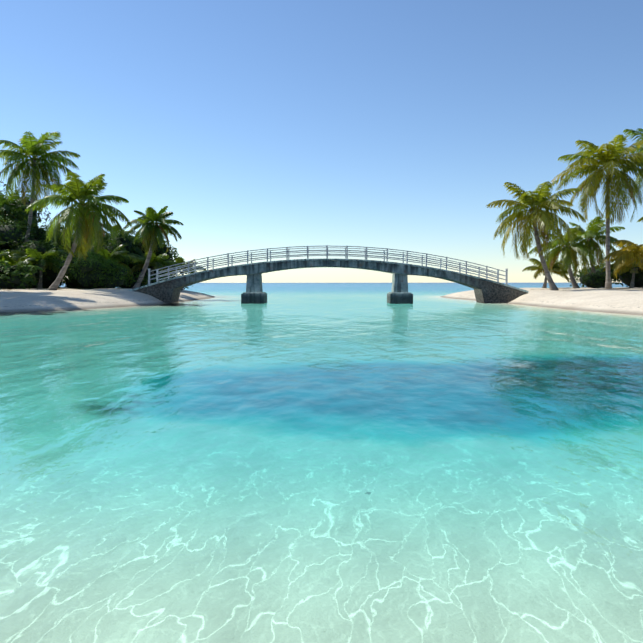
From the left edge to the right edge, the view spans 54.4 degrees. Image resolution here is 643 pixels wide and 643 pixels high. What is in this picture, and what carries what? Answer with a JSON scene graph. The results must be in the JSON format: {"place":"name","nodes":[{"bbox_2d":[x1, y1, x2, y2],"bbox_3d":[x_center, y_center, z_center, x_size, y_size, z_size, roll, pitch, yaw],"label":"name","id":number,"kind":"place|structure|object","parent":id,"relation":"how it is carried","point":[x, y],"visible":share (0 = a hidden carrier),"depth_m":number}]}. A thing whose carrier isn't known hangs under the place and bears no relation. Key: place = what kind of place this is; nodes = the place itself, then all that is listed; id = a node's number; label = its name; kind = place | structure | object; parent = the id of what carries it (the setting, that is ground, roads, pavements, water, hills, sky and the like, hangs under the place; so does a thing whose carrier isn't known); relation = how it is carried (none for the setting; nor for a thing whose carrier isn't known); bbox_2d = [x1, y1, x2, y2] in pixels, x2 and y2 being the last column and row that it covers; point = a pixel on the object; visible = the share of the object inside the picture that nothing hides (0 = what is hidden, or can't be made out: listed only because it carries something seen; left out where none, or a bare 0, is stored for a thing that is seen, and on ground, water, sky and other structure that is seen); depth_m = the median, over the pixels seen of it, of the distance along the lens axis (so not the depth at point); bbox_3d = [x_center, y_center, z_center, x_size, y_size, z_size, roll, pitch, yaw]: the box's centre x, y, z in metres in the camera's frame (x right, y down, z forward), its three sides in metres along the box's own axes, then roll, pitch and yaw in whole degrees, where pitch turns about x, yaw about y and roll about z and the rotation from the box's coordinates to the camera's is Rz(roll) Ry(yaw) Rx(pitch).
{"place":"outdoors","nodes":[
{"label":"outdoors","id":0,"kind":"place"},
{"bbox_2d":[0,283,642,642],"bbox_3d":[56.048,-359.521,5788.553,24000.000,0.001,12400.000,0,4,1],"label":"sea water","id":1,"kind":"structure","parent":0,"point":[326,463],"depth_m":5.39},
{"bbox_2d":[0,287,642,314],"bbox_3d":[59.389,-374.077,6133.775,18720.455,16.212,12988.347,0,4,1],"label":"sandy ground","id":2,"kind":"structure","parent":0,"point":[626,300],"depth_m":41.77},
{"bbox_2d":[0,250,22,263],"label":"young palm","id":3,"kind":"object","parent":2,"relation":"on","point":[6,253],"visible":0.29,"depth_m":54.59},
{"bbox_2d":[0,259,41,289],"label":"broadleaf plants","id":4,"kind":"object","parent":2,"relation":"on","point":[5,267],"depth_m":50.63},
{"bbox_2d":[0,189,42,229],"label":"palm","id":5,"kind":"object","parent":2,"relation":"on","point":[11,203],"depth_m":65.21},
{"bbox_2d":[0,255,43,279],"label":"young palm","id":6,"kind":"object","parent":2,"relation":"on","point":[26,262],"visible":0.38,"depth_m":52.93},
{"bbox_2d":[11,247,64,288],"bbox_3d":[-25.859,-4.914,57.815,6.356,3.891,5.548,0,4,1],"label":"young palm","id":7,"kind":"object","parent":2,"relation":"on","point":[45,259],"depth_m":56.68},
{"bbox_2d":[0,131,79,243],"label":"palm","id":8,"kind":"object","parent":2,"relation":"on","point":[27,149],"depth_m":60.45},
{"bbox_2d":[0,181,140,244],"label":"tree","id":9,"kind":"object","parent":2,"relation":"on","point":[34,212],"depth_m":73.16},
{"bbox_2d":[25,172,132,289],"bbox_3d":[-19.004,-7.044,50.330,7.908,9.539,7.619,0,4,1],"label":"palm","id":10,"kind":"object","parent":2,"relation":"on","point":[93,208],"depth_m":49.46},
{"bbox_2d":[57,218,113,242],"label":"palm","id":11,"kind":"object","parent":2,"relation":"on","point":[85,227],"visible":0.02,"depth_m":73.15},
{"bbox_2d":[52,249,130,288],"bbox_3d":[-21.034,-4.593,57.526,6.830,4.507,5.444,0,4,1],"label":"bush","id":12,"kind":"object","parent":2,"relation":"on","point":[105,263],"depth_m":56.89},
{"bbox_2d":[0,208,186,288],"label":"bushes","id":13,"kind":"object","parent":2,"relation":"on","point":[47,245],"depth_m":62.34},
{"bbox_2d":[3,272,190,290],"bbox_3d":[-29.818,-3.753,61.292,32.526,2.850,13.818,0,4,1],"label":"groundcover bush","id":14,"kind":"object","parent":2,"relation":"on","point":[131,282],"depth_m":63.50},
{"bbox_2d":[80,244,140,275],"bbox_3d":[-21.079,-5.405,61.922,6.270,4.513,6.516,0,4,1],"label":"young palm","id":15,"kind":"object","parent":2,"relation":"on","point":[119,256],"visible":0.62,"depth_m":61.51},
{"bbox_2d":[89,223,142,262],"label":"palm","id":16,"kind":"object","parent":2,"relation":"on","point":[117,232],"visible":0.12,"depth_m":67.30},
{"bbox_2d":[128,253,180,274],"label":"young palm","id":17,"kind":"object","parent":2,"relation":"on","point":[158,262],"depth_m":65.02},
{"bbox_2d":[127,206,183,288],"bbox_3d":[-16.022,-6.915,60.040,5.600,8.219,5.830,0,4,1],"label":"palm","id":18,"kind":"object","parent":2,"relation":"on","point":[156,230],"depth_m":59.08},
{"bbox_2d":[163,257,205,289],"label":"bush","id":19,"kind":"object","parent":2,"relation":"on","point":[179,260],"depth_m":71.09},
{"bbox_2d":[12,287,640,290],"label":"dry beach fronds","id":20,"kind":"object","parent":2,"relation":"on","point":[531,289],"visible":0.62,"depth_m":52.65},
{"bbox_2d":[135,260,527,302],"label":"bridge deck piers","id":21,"kind":"structure","parent":2,"relation":"on","point":[484,291],"depth_m":48.57},
{"bbox_2d":[128,259,528,292],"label":"bridge deck slab","id":22,"kind":"structure","parent":21,"relation":"on","point":[329,259],"depth_m":48.38},
{"bbox_2d":[148,245,507,284],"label":"bridge railings","id":23,"kind":"object","parent":22,"relation":"on","point":[287,255],"visible":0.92,"depth_m":48.64},
{"bbox_2d":[487,180,585,290],"bbox_3d":[18.126,-7.210,53.425,7.772,9.573,7.818,0,4,1],"label":"palm","id":24,"kind":"object","parent":2,"relation":"on","point":[538,200],"depth_m":52.51},
{"bbox_2d":[522,257,568,287],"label":"young palm","id":25,"kind":"object","parent":2,"relation":"on","point":[538,267],"depth_m":65.13},
{"bbox_2d":[528,225,595,288],"bbox_3d":[23.924,-6.254,61.428,6.810,6.406,6.233,0,4,1],"label":"palm","id":26,"kind":"object","parent":2,"relation":"on","point":[578,248],"depth_m":60.74},
{"bbox_2d":[550,216,624,287],"bbox_3d":[27.100,-6.819,63.388,7.116,7.209,6.944,0,4,1],"label":"palm","id":27,"kind":"object","parent":2,"relation":"on","point":[597,230],"depth_m":62.54},
{"bbox_2d":[582,272,605,287],"bbox_3d":[26.314,-3.834,60.089,2.754,2.016,2.425,0,4,1],"label":"bush","id":28,"kind":"object","parent":2,"relation":"on","point":[594,279],"depth_m":59.49},
{"bbox_2d":[550,134,642,288],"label":"palm","id":29,"kind":"object","parent":2,"relation":"on","point":[608,157],"depth_m":55.24},
{"bbox_2d":[567,253,642,287],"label":"bushes","id":30,"kind":"object","parent":2,"relation":"on","point":[582,274],"depth_m":63.70},
{"bbox_2d":[602,240,642,278],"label":"young palm","id":31,"kind":"object","parent":2,"relation":"on","point":[628,254],"visible":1,"depth_m":51.37},
{"bbox_2d":[602,255,642,287],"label":"young palm","id":32,"kind":"object","parent":2,"relation":"on","point":[630,266],"depth_m":60.36},
{"bbox_2d":[620,128,642,202],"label":"palm","id":33,"kind":"object","parent":2,"relation":"on","point":[633,134],"visible":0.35,"depth_m":59.49},
{"bbox_2d":[0,0,642,282],"label":"sky","id":34,"kind":"structure","parent":0,"point":[258,124]}
]}

